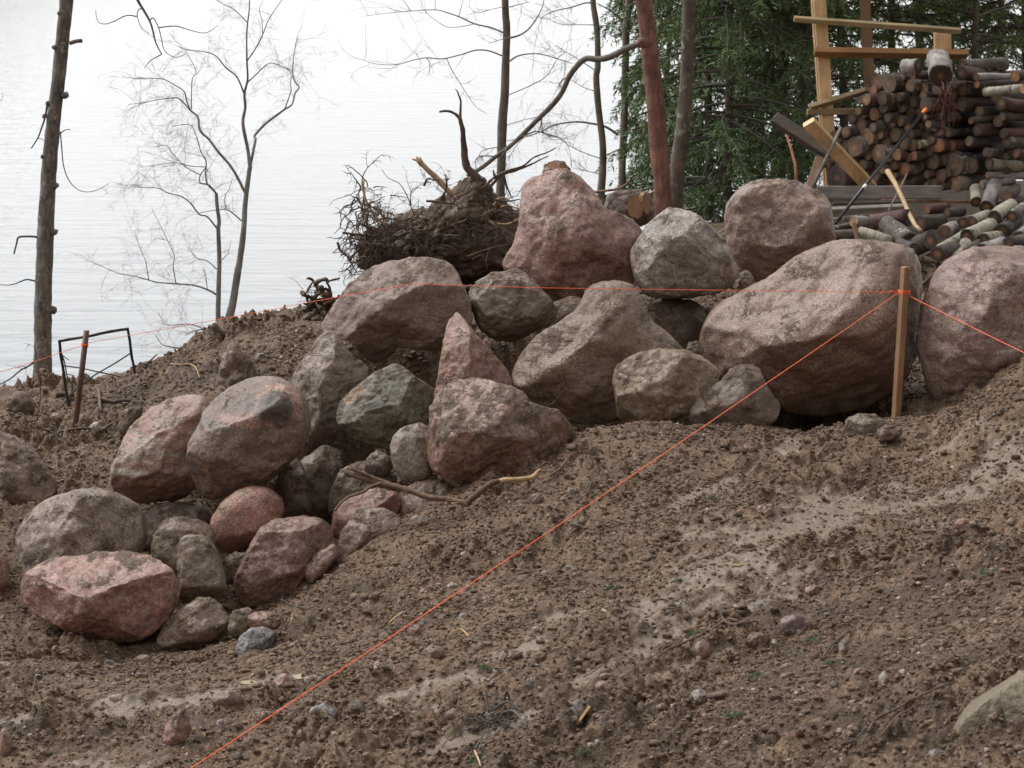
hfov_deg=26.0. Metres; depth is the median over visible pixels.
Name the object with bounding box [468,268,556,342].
boulder
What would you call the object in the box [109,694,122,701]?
stone
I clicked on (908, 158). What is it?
log
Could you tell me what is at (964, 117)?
log
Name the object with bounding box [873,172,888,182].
log
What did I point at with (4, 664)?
stone
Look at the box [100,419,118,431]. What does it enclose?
twig
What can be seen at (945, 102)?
dry twigs
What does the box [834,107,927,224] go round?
tool pole
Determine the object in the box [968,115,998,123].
log
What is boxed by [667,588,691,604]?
twig
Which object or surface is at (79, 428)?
twig
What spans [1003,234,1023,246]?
log
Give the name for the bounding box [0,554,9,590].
boulder
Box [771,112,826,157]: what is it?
dark plank
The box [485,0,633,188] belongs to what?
bare alder
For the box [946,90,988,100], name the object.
log
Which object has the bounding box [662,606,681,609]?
twig
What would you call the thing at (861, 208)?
grey plank
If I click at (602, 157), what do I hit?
bare alder
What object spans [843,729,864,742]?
twig
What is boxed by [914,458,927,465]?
stone
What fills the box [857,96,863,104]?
log
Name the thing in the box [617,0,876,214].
spruce tree
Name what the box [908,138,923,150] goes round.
log
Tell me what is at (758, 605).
stone
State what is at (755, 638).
stone
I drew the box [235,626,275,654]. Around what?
stone
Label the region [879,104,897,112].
log
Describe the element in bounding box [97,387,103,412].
twig
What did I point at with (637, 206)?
sawn stump
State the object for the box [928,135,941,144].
log
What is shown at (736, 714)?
needle sprig
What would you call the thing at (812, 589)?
stone
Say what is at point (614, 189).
branch
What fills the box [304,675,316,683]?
stone
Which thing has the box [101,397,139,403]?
twig
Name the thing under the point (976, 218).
log
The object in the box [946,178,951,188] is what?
log
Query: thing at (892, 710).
twig
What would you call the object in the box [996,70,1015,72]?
log
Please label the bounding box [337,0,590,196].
bare alder
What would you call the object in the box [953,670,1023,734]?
stone
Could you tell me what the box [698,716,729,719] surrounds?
twig
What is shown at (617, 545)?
twig
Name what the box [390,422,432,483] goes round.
boulder
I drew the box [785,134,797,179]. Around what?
peeled branch
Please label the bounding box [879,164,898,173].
log
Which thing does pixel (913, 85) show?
log
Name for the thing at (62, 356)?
bent frame
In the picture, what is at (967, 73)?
log
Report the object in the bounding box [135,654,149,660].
stone
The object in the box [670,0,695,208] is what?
old spruce
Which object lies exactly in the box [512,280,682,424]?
boulder
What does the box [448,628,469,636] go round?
twig
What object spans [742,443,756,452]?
stone
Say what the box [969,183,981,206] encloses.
log
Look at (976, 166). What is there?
log
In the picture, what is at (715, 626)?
twig
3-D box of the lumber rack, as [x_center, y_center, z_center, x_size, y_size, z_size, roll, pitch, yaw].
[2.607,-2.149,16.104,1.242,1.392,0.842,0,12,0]
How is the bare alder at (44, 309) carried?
on the ground
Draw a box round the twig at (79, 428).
[58,427,103,431]
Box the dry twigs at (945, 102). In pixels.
[933,81,964,129]
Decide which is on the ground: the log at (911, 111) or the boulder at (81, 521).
the boulder at (81, 521)
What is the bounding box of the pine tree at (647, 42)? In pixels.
[635,0,670,219]
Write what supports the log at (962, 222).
on the log at (948, 229)
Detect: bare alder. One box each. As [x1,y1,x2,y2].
[0,0,216,384]
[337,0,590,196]
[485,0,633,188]
[521,0,606,204]
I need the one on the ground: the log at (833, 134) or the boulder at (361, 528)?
the boulder at (361, 528)
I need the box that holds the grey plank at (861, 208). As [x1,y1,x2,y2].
[832,204,903,212]
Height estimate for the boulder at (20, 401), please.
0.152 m
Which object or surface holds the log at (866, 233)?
on the ground
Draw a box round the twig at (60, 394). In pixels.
[55,391,70,401]
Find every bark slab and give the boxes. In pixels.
[832,201,907,204]
[881,199,969,202]
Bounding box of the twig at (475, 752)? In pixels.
[474,750,481,766]
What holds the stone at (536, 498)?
on the ground
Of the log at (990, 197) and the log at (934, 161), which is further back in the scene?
the log at (934, 161)
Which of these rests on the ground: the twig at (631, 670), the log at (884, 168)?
the twig at (631, 670)
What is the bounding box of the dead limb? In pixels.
[466,41,638,187]
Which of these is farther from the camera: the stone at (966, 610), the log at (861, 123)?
the log at (861, 123)
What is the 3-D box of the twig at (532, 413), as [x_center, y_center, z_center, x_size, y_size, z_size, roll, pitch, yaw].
[0.099,0.130,9.346,0.192,0.172,0.114,5,13,24]
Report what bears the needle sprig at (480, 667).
on the ground
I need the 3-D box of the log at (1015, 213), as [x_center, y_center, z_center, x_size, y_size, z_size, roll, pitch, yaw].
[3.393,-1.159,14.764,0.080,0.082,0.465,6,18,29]
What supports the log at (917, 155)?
on the log at (922, 165)
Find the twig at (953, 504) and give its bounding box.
[940,493,965,507]
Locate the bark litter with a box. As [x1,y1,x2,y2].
[716,228,941,292]
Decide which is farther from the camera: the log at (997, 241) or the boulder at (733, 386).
the log at (997, 241)
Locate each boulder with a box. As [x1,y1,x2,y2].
[0,431,57,505]
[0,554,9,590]
[5,391,35,415]
[15,487,146,573]
[20,550,179,643]
[110,395,209,503]
[117,400,142,435]
[144,501,211,551]
[151,516,214,576]
[156,597,228,651]
[177,534,226,602]
[186,376,310,499]
[210,485,283,552]
[215,341,257,385]
[222,551,244,584]
[228,607,253,637]
[234,515,333,607]
[272,458,311,517]
[292,331,368,448]
[301,445,344,519]
[305,544,338,583]
[321,257,471,362]
[328,460,396,515]
[331,487,400,539]
[336,364,434,448]
[338,507,401,555]
[364,450,392,476]
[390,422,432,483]
[400,478,453,515]
[425,377,573,486]
[433,312,511,399]
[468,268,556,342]
[502,168,641,301]
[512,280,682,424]
[545,296,581,328]
[612,348,719,423]
[630,207,736,298]
[646,298,706,348]
[686,341,703,355]
[688,364,780,426]
[699,239,922,416]
[724,178,834,281]
[736,270,754,291]
[916,245,1023,400]
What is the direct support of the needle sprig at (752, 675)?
on the ground
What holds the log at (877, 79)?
on the log at (873, 89)
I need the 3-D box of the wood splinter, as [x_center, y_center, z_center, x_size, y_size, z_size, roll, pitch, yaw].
[0.228,1.056,7.067,0.010,0.044,0.076,8,14,35]
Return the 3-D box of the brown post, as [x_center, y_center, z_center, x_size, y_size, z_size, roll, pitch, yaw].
[2.137,-1.486,15.694,0.068,0.249,0.218,7,13,29]
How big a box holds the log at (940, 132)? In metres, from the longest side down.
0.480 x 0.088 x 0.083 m
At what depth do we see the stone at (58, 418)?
11.31 m
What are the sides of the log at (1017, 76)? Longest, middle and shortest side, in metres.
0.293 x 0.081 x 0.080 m
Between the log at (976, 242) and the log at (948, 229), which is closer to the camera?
the log at (976, 242)
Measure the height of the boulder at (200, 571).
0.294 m
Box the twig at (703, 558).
[692,549,714,566]
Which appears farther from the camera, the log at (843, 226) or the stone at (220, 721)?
the log at (843, 226)
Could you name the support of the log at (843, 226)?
on the log at (844, 234)
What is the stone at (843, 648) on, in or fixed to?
on the ground
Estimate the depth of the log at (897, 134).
15.55 m
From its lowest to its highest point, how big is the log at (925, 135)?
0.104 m
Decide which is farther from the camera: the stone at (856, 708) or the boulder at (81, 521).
the boulder at (81, 521)
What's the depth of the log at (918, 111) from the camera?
15.55 m
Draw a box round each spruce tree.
[588,0,750,220]
[595,0,822,219]
[601,0,880,230]
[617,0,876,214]
[668,0,879,188]
[713,0,876,182]
[725,0,932,129]
[760,0,984,123]
[828,0,1021,72]
[835,0,1021,89]
[880,0,1023,58]
[897,0,1023,70]
[904,0,1023,180]
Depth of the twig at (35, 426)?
11.06 m
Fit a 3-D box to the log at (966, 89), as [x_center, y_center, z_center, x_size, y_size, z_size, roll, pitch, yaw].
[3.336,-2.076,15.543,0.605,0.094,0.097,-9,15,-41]
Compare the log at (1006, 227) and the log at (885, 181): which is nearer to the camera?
the log at (1006, 227)
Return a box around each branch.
[334,466,541,512]
[595,176,632,192]
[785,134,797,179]
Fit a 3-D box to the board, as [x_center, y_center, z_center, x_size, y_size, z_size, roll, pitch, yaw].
[2.179,-0.968,14.064,0.028,0.112,0.072,-5,12,-22]
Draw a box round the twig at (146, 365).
[144,354,157,368]
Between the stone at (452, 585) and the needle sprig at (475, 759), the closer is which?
the needle sprig at (475, 759)
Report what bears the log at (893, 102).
on the log at (887, 108)
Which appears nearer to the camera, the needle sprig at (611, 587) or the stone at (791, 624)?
the stone at (791, 624)
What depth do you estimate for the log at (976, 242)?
14.18 m
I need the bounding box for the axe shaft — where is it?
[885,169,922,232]
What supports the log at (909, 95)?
on the log
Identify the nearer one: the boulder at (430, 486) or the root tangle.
the root tangle
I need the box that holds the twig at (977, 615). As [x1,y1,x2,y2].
[954,597,985,623]
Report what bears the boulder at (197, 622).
on the ground
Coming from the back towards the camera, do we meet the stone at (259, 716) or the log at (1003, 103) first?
the log at (1003, 103)
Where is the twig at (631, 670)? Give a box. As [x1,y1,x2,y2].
[593,639,681,685]
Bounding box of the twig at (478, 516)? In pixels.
[449,496,495,546]
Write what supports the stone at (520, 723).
on the ground
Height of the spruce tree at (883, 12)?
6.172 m
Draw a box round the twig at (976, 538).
[955,533,999,543]
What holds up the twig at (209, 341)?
on the ground
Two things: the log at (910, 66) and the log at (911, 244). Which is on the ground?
the log at (911, 244)
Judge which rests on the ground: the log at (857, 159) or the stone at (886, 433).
the stone at (886, 433)
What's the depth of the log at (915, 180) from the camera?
15.62 m
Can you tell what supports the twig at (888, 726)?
on the ground
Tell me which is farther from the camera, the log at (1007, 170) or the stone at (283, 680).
the log at (1007, 170)
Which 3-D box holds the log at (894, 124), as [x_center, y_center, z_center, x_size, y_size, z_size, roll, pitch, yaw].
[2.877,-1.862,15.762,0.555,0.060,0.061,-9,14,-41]
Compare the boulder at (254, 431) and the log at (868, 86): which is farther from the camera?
the log at (868, 86)
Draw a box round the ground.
[0,181,1023,767]
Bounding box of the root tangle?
[434,685,535,752]
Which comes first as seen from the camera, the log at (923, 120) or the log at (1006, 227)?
the log at (1006, 227)
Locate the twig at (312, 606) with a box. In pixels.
[272,584,354,618]
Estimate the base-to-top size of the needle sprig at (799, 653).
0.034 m
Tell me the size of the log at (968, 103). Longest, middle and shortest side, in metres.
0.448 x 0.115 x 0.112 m
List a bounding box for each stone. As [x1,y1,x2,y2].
[0,661,11,670]
[0,728,11,756]
[2,702,10,710]
[50,413,62,424]
[90,421,101,432]
[104,659,113,664]
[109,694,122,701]
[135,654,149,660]
[135,672,147,677]
[161,708,191,745]
[211,690,243,706]
[216,719,226,725]
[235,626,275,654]
[247,611,282,629]
[253,711,270,722]
[255,353,264,361]
[273,673,293,688]
[297,730,304,735]
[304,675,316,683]
[310,703,336,717]
[348,698,363,714]
[409,625,421,634]
[410,514,427,526]
[424,645,444,658]
[438,614,446,619]
[444,709,457,719]
[447,582,457,587]
[485,712,495,723]
[517,716,527,726]
[524,637,531,641]
[526,677,539,687]
[531,493,542,503]
[566,488,577,492]
[573,699,584,720]
[594,681,610,689]
[621,611,630,619]
[691,637,710,658]
[691,689,706,703]
[705,493,714,499]
[708,726,717,730]
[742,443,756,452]
[747,632,768,645]
[754,603,763,608]
[762,503,774,516]
[780,614,812,634]
[804,584,818,594]
[838,640,848,654]
[844,413,886,434]
[852,705,859,712]
[876,424,901,443]
[879,671,888,684]
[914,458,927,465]
[920,541,930,549]
[928,749,940,755]
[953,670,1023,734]
[955,518,969,528]
[961,607,971,615]
[1006,518,1018,524]
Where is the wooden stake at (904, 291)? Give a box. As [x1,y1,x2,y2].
[879,266,910,418]
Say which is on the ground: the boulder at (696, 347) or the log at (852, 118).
the boulder at (696, 347)
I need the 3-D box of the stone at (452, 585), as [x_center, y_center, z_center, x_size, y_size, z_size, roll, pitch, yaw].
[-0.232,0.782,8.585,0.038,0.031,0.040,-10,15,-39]
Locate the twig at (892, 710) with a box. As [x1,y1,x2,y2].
[867,680,957,732]
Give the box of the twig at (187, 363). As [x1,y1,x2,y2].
[171,363,199,377]
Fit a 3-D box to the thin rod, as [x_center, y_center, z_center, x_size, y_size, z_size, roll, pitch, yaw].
[2.578,-1.279,14.817,0.012,0.218,0.397,6,13,26]
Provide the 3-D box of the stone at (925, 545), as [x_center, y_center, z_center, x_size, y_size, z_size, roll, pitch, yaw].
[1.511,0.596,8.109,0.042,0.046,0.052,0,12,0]
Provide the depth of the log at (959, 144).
15.48 m
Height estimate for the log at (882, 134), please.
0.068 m
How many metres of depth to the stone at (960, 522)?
8.12 m
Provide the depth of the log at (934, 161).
15.53 m
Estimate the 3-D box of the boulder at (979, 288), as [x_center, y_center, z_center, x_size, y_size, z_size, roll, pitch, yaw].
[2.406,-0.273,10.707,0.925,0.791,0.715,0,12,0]
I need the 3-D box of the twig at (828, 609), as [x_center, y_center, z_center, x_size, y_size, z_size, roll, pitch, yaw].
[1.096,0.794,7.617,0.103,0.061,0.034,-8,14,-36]
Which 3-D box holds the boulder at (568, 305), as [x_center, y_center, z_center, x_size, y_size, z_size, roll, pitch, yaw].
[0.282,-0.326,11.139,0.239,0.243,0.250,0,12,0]
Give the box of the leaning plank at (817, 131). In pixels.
[803,117,876,185]
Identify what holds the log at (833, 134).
on the log at (842, 139)
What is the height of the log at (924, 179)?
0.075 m
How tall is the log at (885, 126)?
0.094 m
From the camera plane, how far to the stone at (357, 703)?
7.45 m
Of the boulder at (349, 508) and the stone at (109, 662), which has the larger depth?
the boulder at (349, 508)
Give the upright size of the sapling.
0.408 m
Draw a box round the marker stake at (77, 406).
[72,330,88,427]
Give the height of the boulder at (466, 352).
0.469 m
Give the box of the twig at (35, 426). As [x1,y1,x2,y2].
[18,424,52,431]
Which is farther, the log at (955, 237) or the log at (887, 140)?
the log at (887, 140)
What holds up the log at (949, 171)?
on the log at (949, 182)
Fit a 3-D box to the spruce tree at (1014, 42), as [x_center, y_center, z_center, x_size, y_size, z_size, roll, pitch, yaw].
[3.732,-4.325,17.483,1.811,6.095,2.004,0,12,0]
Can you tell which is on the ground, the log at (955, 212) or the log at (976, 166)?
the log at (955, 212)
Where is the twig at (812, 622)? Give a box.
[797,604,826,635]
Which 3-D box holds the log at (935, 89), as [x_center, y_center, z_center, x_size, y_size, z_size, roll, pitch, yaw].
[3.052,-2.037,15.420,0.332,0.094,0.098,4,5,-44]
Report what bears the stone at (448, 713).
on the ground
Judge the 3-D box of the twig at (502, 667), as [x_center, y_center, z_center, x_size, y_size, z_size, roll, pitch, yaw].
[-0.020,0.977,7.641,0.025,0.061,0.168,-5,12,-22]
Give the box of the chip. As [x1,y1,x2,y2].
[729,561,744,566]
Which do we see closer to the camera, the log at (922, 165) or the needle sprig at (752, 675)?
the needle sprig at (752, 675)
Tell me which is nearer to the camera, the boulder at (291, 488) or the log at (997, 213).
the boulder at (291, 488)
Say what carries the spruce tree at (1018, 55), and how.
on the ground
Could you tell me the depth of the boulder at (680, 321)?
11.18 m
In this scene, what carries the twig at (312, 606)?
on the ground
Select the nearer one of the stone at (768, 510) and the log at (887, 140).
the stone at (768, 510)
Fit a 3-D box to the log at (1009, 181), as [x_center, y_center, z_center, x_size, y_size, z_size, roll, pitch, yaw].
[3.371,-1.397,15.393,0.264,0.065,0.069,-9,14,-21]
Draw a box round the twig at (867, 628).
[858,605,885,643]
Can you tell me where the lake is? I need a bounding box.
[0,0,1022,386]
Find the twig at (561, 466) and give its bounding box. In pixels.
[550,452,576,475]
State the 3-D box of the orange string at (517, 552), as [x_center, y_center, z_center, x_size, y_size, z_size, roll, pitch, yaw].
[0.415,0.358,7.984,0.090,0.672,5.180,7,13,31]
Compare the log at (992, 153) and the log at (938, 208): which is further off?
the log at (992, 153)
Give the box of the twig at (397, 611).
[378,596,420,628]
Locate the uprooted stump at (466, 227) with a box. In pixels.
[327,89,555,286]
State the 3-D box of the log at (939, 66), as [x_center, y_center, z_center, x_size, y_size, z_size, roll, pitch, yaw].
[2.940,-2.173,15.246,0.168,0.168,0.369,1,26,7]
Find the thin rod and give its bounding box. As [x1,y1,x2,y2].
[888,173,907,211]
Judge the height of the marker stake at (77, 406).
0.640 m
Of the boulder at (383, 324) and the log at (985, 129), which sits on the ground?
the boulder at (383, 324)
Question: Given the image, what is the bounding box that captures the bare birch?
[56,0,336,357]
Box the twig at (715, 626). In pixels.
[667,618,738,649]
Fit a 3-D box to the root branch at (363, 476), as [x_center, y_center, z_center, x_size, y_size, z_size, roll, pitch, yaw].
[-0.310,0.445,9.316,0.876,0.169,0.184,0,12,0]
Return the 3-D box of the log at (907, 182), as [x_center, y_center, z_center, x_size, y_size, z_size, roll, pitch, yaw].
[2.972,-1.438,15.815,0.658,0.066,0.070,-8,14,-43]
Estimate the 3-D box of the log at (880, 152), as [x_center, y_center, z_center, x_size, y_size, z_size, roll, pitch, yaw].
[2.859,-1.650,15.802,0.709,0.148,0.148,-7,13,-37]
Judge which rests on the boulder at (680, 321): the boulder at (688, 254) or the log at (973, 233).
the boulder at (688, 254)
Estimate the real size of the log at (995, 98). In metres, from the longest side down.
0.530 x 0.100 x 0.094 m
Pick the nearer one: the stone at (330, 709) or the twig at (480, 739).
the twig at (480, 739)
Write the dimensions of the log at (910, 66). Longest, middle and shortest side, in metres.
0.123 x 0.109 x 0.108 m
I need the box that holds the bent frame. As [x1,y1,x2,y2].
[58,327,135,408]
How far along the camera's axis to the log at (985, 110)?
15.36 m
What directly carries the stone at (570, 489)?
on the ground
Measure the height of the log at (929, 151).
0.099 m
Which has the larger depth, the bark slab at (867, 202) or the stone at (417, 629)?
the bark slab at (867, 202)
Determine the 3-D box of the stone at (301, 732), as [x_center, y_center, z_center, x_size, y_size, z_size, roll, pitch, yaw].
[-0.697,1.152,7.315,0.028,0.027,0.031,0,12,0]
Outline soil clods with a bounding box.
[0,278,1023,767]
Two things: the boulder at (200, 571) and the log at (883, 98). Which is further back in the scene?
the log at (883, 98)
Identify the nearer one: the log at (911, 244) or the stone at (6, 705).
the stone at (6, 705)
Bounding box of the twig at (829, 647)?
[820,631,848,659]
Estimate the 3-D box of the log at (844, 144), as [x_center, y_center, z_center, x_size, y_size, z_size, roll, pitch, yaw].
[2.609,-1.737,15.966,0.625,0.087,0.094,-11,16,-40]
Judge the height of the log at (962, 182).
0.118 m
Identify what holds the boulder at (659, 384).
on the ground
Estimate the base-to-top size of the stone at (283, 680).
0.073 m
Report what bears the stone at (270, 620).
on the ground
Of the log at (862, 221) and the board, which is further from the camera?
the log at (862, 221)
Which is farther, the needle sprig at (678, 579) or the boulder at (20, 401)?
the boulder at (20, 401)
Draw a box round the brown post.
[806,156,822,186]
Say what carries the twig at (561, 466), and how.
on the ground
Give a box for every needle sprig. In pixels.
[468,753,487,761]
[472,662,491,672]
[575,745,592,758]
[603,583,618,589]
[670,576,685,582]
[684,626,701,635]
[723,708,743,718]
[747,669,762,678]
[790,649,809,656]
[803,634,820,641]
[818,657,843,664]
[978,565,996,574]
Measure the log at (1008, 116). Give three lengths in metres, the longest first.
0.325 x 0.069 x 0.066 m
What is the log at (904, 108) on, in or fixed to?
on the log at (891, 117)
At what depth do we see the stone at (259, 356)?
11.61 m
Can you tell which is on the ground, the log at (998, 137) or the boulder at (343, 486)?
the boulder at (343, 486)
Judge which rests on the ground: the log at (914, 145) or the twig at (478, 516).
the twig at (478, 516)
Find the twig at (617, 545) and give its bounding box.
[594,534,645,555]
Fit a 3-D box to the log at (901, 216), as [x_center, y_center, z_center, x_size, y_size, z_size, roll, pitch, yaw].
[2.454,-1.070,14.476,0.317,0.115,0.115,-5,5,42]
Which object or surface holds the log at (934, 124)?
on the log
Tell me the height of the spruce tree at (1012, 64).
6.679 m
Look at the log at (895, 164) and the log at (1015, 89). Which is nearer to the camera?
the log at (1015, 89)
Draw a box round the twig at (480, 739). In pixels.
[474,732,484,749]
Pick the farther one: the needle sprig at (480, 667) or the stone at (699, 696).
the needle sprig at (480, 667)
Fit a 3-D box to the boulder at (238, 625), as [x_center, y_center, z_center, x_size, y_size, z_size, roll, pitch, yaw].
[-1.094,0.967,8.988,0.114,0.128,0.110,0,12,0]
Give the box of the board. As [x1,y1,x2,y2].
[852,222,858,238]
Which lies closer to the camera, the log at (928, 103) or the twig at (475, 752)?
the twig at (475, 752)
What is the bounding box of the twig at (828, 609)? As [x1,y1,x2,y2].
[817,604,836,613]
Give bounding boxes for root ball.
[286,276,339,321]
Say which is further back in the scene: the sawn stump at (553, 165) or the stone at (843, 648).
the sawn stump at (553, 165)
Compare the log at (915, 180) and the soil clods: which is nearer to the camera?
the soil clods
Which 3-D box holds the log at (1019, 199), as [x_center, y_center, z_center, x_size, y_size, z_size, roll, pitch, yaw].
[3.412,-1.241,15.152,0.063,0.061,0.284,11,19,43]
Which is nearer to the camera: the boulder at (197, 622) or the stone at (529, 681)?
the stone at (529, 681)
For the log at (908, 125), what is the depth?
15.53 m
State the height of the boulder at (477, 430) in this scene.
0.511 m
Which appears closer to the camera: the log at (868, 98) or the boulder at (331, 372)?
the boulder at (331, 372)
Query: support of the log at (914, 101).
on the log at (911, 111)
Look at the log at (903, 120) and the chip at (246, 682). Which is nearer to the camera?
the chip at (246, 682)
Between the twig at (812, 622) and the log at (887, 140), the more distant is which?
the log at (887, 140)
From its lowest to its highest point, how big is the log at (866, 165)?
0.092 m
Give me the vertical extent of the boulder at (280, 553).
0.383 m
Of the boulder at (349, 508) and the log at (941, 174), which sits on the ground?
the boulder at (349, 508)
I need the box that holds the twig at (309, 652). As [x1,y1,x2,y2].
[299,650,320,660]
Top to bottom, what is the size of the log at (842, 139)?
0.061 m
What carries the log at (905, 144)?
on the log at (898, 154)
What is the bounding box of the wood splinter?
[576,706,590,724]
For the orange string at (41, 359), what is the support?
attached to the marker stake at (77, 406)
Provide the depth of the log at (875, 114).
15.60 m
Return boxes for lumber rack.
[793,0,968,185]
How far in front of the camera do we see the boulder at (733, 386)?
10.06 m
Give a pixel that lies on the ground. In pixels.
(448, 679)
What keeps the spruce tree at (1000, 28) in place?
on the ground
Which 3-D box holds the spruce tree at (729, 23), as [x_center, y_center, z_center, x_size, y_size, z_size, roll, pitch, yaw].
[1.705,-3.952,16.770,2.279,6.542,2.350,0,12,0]
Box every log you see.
[827,163,834,167]
[828,164,855,185]
[830,130,841,137]
[833,214,868,221]
[834,229,854,239]
[835,223,851,229]
[837,136,848,141]
[841,140,847,150]
[842,126,859,137]
[847,113,861,123]
[848,135,873,156]
[849,216,870,227]
[854,157,864,163]
[855,106,871,115]
[855,117,871,131]
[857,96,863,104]
[858,227,892,241]
[859,159,874,170]
[860,128,881,145]
[862,93,879,104]
[864,150,872,159]
[865,84,871,90]
[865,209,911,229]
[869,85,883,92]
[869,107,884,120]
[869,122,881,132]
[871,70,927,89]
[872,144,899,163]
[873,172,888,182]
[876,91,896,105]
[876,119,888,130]
[877,131,889,138]
[878,215,915,242]
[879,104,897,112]
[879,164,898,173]
[879,179,889,183]
[881,136,896,144]
[882,72,954,92]
[884,112,904,122]
[889,92,903,105]
[889,122,899,126]
[890,127,904,141]
[890,160,906,169]
[892,148,912,160]
[892,172,901,179]
[895,238,918,253]
[896,92,907,101]
[897,115,922,126]
[898,104,910,112]
[898,179,923,185]
[899,58,921,74]
[899,137,917,149]
[899,162,919,175]
[900,72,953,81]
[900,89,911,104]
[904,107,915,115]
[904,123,918,129]
[905,153,919,161]
[906,79,966,91]
[907,129,924,138]
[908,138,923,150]
[908,175,923,185]
[908,231,936,255]
[909,96,920,107]
[911,73,928,79]
[911,150,927,160]
[915,106,930,115]
[915,214,947,230]
[917,140,930,148]
[917,160,926,171]
[918,75,957,82]
[918,123,924,130]
[920,81,965,91]
[920,91,944,99]
[920,98,958,112]
[920,132,935,139]
[920,174,926,183]
[921,116,930,122]
[923,114,946,119]
[923,169,938,178]
[924,145,935,156]
[924,202,950,214]
[925,121,956,128]
[926,48,952,87]
[926,153,945,169]
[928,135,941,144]
[930,122,974,131]
[930,178,940,184]
[930,241,960,260]
[931,111,974,120]
[932,84,956,95]
[934,136,983,152]
[935,168,950,181]
[937,127,967,137]
[937,221,960,238]
[937,231,960,245]
[939,152,948,165]
[941,182,950,190]
[943,207,966,217]
[944,237,971,260]
[945,168,952,176]
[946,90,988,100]
[946,127,974,136]
[946,152,988,176]
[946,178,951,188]
[947,111,975,123]
[948,150,972,163]
[949,137,1000,151]
[950,174,986,191]
[955,66,987,81]
[955,96,995,111]
[956,82,982,95]
[957,57,1009,71]
[957,214,973,227]
[960,218,1002,241]
[963,239,981,249]
[965,136,1000,147]
[966,157,995,173]
[967,209,990,226]
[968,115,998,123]
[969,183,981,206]
[973,73,1010,80]
[973,123,1002,135]
[974,79,1021,87]
[975,106,1007,115]
[976,237,1004,246]
[977,231,1011,241]
[979,176,1015,188]
[979,178,1000,210]
[982,84,1023,96]
[982,147,1016,159]
[984,135,1001,140]
[985,158,1023,171]
[985,171,1023,179]
[988,198,1017,222]
[991,94,1023,102]
[992,142,1023,153]
[993,116,1023,127]
[995,216,1023,236]
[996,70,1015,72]
[996,96,1023,112]
[996,166,1023,174]
[996,195,1023,205]
[998,112,1023,120]
[1000,128,1023,138]
[1000,183,1020,201]
[1001,137,1023,148]
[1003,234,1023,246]
[1006,201,1023,221]
[1010,70,1023,81]
[1012,225,1023,235]
[1013,148,1023,159]
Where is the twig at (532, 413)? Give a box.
[512,395,559,432]
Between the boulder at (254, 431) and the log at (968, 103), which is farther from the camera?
the log at (968, 103)
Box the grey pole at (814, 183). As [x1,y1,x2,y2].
[811,127,841,187]
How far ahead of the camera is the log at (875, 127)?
15.57 m
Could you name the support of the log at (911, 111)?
on the log at (903, 120)
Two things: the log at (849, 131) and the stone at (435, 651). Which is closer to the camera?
the stone at (435, 651)
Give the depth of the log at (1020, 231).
14.39 m
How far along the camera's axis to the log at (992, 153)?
15.33 m
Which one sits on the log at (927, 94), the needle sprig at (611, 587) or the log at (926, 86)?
the log at (926, 86)
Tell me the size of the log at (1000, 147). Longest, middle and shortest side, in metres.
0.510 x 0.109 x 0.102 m
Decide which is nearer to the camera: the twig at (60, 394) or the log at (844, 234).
the twig at (60, 394)
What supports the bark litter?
on the ground
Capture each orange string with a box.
[1,344,84,371]
[89,284,861,342]
[191,294,895,767]
[910,296,1023,352]
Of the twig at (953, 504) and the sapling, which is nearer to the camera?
the twig at (953, 504)
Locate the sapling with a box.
[24,335,58,416]
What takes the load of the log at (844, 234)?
on the ground
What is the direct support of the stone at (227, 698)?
on the ground
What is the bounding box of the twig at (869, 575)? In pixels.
[844,565,885,598]
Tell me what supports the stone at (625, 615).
on the ground
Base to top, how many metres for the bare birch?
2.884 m
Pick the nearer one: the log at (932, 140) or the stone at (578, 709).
the stone at (578, 709)
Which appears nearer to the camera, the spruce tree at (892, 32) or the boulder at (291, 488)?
the boulder at (291, 488)
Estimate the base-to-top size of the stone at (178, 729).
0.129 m
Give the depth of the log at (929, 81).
15.51 m
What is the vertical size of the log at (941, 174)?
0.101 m
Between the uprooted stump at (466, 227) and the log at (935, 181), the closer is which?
the uprooted stump at (466, 227)
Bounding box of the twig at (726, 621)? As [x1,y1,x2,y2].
[711,606,751,625]
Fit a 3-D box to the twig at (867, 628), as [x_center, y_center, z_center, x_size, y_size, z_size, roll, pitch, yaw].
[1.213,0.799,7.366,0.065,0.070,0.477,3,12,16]
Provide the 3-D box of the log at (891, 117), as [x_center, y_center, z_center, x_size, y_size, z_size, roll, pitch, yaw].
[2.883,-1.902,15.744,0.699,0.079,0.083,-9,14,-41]
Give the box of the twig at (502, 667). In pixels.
[494,667,513,668]
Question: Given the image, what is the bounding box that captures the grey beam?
[816,185,941,198]
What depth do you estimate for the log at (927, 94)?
15.41 m
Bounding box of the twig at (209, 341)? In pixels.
[189,331,239,356]
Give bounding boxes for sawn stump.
[542,160,570,173]
[604,189,655,226]
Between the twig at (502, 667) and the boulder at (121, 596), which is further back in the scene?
the boulder at (121, 596)
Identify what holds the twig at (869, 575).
on the ground
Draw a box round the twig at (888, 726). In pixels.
[871,699,926,741]
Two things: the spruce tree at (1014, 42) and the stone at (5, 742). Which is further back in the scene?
the spruce tree at (1014, 42)
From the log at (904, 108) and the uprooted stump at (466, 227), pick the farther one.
the log at (904, 108)
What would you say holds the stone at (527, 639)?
on the ground
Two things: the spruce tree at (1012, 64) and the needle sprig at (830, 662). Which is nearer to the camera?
the needle sprig at (830, 662)

